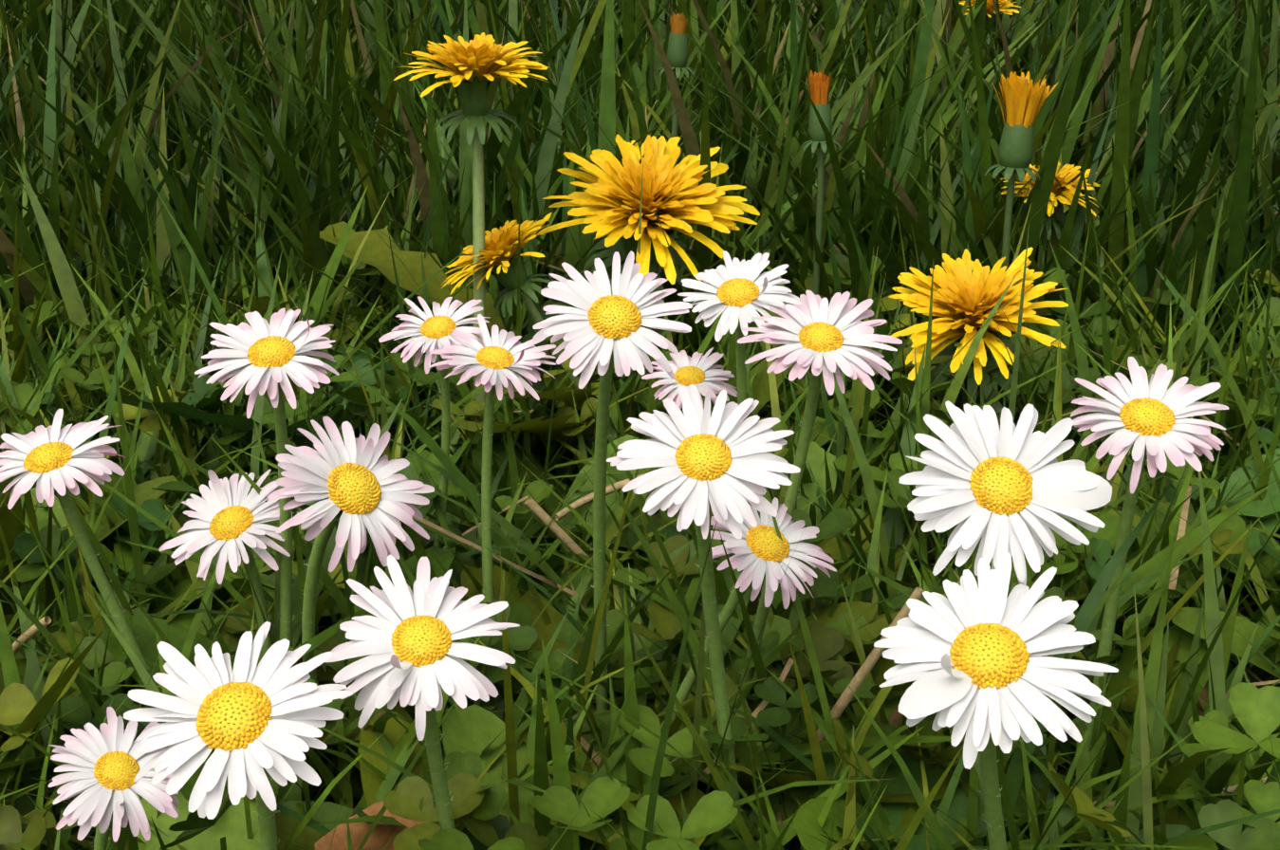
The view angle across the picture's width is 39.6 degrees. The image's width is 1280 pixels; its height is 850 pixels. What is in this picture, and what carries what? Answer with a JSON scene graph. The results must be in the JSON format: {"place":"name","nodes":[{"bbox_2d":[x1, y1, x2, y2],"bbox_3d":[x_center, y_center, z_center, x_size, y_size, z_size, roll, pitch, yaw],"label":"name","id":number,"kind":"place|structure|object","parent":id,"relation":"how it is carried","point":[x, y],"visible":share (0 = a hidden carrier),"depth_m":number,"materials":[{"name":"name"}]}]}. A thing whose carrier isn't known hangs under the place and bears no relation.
{"place":"outdoors","nodes":[
{"label":"outdoors","id":0,"kind":"place"},
{"bbox_2d":[0,0,1279,849],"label":"grass field","id":1,"kind":"structure","parent":0,"point":[242,131],"depth_m":0.51,"materials":[{"name":"green plant"}]},
{"bbox_2d":[0,408,360,795],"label":"daisy","id":2,"kind":"object","parent":1,"relation":"on","point":[48,459],"visible":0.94,"depth_m":0.30,"materials":[{"name":"white plant"}]},
{"bbox_2d":[51,307,480,849],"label":"daisy","id":3,"kind":"object","parent":1,"relation":"on","point":[262,355],"visible":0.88,"depth_m":0.28,"materials":[{"name":"white plant"}]},
{"bbox_2d":[91,469,528,742],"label":"daisy","id":4,"kind":"object","parent":1,"relation":"on","point":[222,507],"visible":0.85,"depth_m":0.31,"materials":[{"name":"white plant"}]},
{"bbox_2d":[100,415,587,779],"bbox_3d":[-0.055,0.038,0.312,0.092,0.100,0.071,0,21,1],"label":"daisy","id":5,"kind":"object","parent":1,"relation":"on","point":[355,486],"visible":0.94,"depth_m":0.28,"materials":[{"name":"white plant"}]},
{"bbox_2d":[203,296,516,681],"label":"daisy","id":6,"kind":"object","parent":1,"relation":"on","point":[439,327],"visible":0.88,"depth_m":0.35,"materials":[{"name":"white plant"}]},
{"bbox_2d":[314,801,500,849],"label":"dead leaf","id":7,"kind":"object","parent":1,"relation":"on","point":[380,836],"visible":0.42,"depth_m":0.28,"materials":[{"name":"plant"}]},
{"bbox_2d":[173,554,706,849],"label":"daisy","id":8,"kind":"object","parent":1,"relation":"on","point":[407,640],"visible":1,"depth_m":0.24,"materials":[{"name":"white plant"}]},
{"bbox_2d":[105,32,782,553],"bbox_3d":[-0.037,-0.027,0.443,0.141,0.129,0.139,7,22,16],"label":"dandelion","id":9,"kind":"object","parent":1,"relation":"on","point":[481,66],"visible":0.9,"depth_m":0.45,"materials":[{"name":"yellow plant"}]},
{"bbox_2d":[324,314,682,732],"bbox_3d":[-0.030,0.031,0.331,0.078,0.100,0.096,0,21,1],"label":"daisy","id":10,"kind":"object","parent":1,"relation":"on","point":[497,361],"visible":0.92,"depth_m":0.32,"materials":[{"name":"white plant"}]},
{"bbox_2d":[321,250,769,823],"bbox_3d":[0.002,0.024,0.315,0.095,0.126,0.084,13,24,30],"label":"daisy","id":11,"kind":"object","parent":1,"relation":"on","point":[604,326],"visible":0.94,"depth_m":0.27,"materials":[{"name":"white plant"}]},
{"bbox_2d":[412,497,836,849],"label":"daisy","id":12,"kind":"object","parent":1,"relation":"on","point":[760,549],"visible":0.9,"depth_m":0.30,"materials":[{"name":"white plant"}]},
{"bbox_2d":[0,470,1267,809],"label":"dry stalks","id":13,"kind":"object","parent":1,"relation":"on","point":[574,548],"visible":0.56,"depth_m":0.32,"materials":[{"name":"plant"}]},
{"bbox_2d":[0,110,1279,849],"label":"clover leaves","id":14,"kind":"object","parent":1,"relation":"on","point":[714,810],"visible":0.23,"depth_m":0.34,"materials":[{"name":"green plant"}]},
{"bbox_2d":[0,249,1279,849],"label":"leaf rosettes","id":15,"kind":"object","parent":1,"relation":"on","point":[476,728],"visible":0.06,"depth_m":0.36,"materials":[{"name":"green plant"}]},
{"bbox_2d":[48,706,179,849],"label":"daisy","id":16,"kind":"object","parent":15,"relation":"on","point":[109,762],"visible":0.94,"depth_m":0.24,"materials":[{"name":"white plant"}]},
{"bbox_2d":[123,621,352,849],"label":"daisy","id":17,"kind":"object","parent":15,"relation":"on","point":[247,725],"visible":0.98,"depth_m":0.21,"materials":[{"name":"white plant"}]},
{"bbox_2d":[0,105,1279,798],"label":"dry grass straws","id":18,"kind":"object","parent":1,"relation":"on","point":[789,661],"visible":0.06,"depth_m":0.35,"materials":[{"name":"brown plant"}]},
{"bbox_2d":[382,134,900,412],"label":"dandelion","id":19,"kind":"object","parent":1,"relation":"on","point":[680,199],"visible":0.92,"depth_m":0.47,"materials":[{"name":"yellow plant"}]},
{"bbox_2d":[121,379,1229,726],"bbox_3d":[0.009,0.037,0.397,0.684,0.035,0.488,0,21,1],"label":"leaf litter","id":20,"kind":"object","parent":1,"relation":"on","point":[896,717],"visible":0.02,"depth_m":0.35,"materials":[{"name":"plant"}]},
{"bbox_2d":[319,212,1033,455],"bbox_3d":[0.005,-0.015,0.476,0.193,0.082,0.179,0,21,1],"label":"dandelion","id":21,"kind":"object","parent":1,"relation":"on","point":[500,252],"visible":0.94,"depth_m":0.47,"materials":[{"name":"green plant"}]},
{"bbox_2d":[656,11,696,267],"bbox_3d":[0.011,-0.061,0.538,0.012,0.125,0.012,0,21,1],"label":"dandelion bud","id":22,"kind":"object","parent":1,"relation":"on","point":[677,53],"visible":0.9,"depth_m":0.52,"materials":[{"name":"green plant"}]},
{"bbox_2d":[544,347,870,655],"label":"daisy","id":23,"kind":"object","parent":1,"relation":"on","point":[698,370],"visible":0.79,"depth_m":0.36,"materials":[{"name":"white plant"}]},
{"bbox_2d":[527,384,919,846],"bbox_3d":[0.011,0.040,0.293,0.062,0.112,0.092,-9,23,-23],"label":"daisy","id":24,"kind":"object","parent":1,"relation":"on","point":[722,462],"visible":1,"depth_m":0.25,"materials":[{"name":"white plant"}]},
{"bbox_2d":[535,250,919,718],"bbox_3d":[0.031,0.016,0.361,0.090,0.106,0.099,-13,25,-31],"label":"daisy","id":25,"kind":"object","parent":1,"relation":"on","point":[742,290],"visible":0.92,"depth_m":0.34,"materials":[{"name":"white plant"}]},
{"bbox_2d":[552,289,961,815],"bbox_3d":[0.021,0.027,0.322,0.068,0.114,0.093,-11,24,-26],"label":"daisy","id":26,"kind":"object","parent":1,"relation":"on","point":[824,338],"visible":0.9,"depth_m":0.29,"materials":[{"name":"white plant"}]},
{"bbox_2d":[799,69,842,380],"bbox_3d":[0.049,-0.040,0.494,0.012,0.117,0.018,0,21,1],"label":"dandelion bud","id":27,"kind":"object","parent":1,"relation":"on","point":[820,85],"visible":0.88,"depth_m":0.47,"materials":[{"name":"green plant"}]},
{"bbox_2d":[711,161,1255,405],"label":"dandelion","id":28,"kind":"object","parent":1,"relation":"on","point":[1066,174],"visible":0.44,"depth_m":0.52,"materials":[{"name":"yellow plant"}]},
{"bbox_2d":[754,400,1223,849],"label":"daisy","id":29,"kind":"object","parent":1,"relation":"on","point":[990,487],"visible":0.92,"depth_m":0.24,"materials":[{"name":"white plant"}]},
{"bbox_2d":[814,552,1191,849],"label":"daisy","id":30,"kind":"object","parent":1,"relation":"on","point":[977,667],"visible":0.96,"depth_m":0.22,"materials":[{"name":"white plant"}]},
{"bbox_2d":[881,247,1147,604],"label":"dandelion","id":31,"kind":"object","parent":1,"relation":"on","point":[965,294],"visible":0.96,"depth_m":0.43,"materials":[{"name":"yellow plant"}]},
{"bbox_2d":[984,69,1057,408],"bbox_3d":[0.095,-0.031,0.460,0.017,0.123,0.019,0,21,1],"label":"dandelion bud","id":32,"kind":"object","parent":1,"relation":"on","point":[1024,99],"visible":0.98,"depth_m":0.44,"materials":[{"name":"plant"}]},
{"bbox_2d":[958,0,1139,228],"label":"dandelion","id":33,"kind":"object","parent":1,"relation":"on","point":[990,13],"visible":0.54,"depth_m":0.66,"materials":[{"name":"yellow plant"}]},
{"bbox_2d":[832,356,1279,849],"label":"daisy","id":34,"kind":"object","parent":1,"relation":"on","point":[1151,421],"visible":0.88,"depth_m":0.28,"materials":[{"name":"white plant"}]}
]}

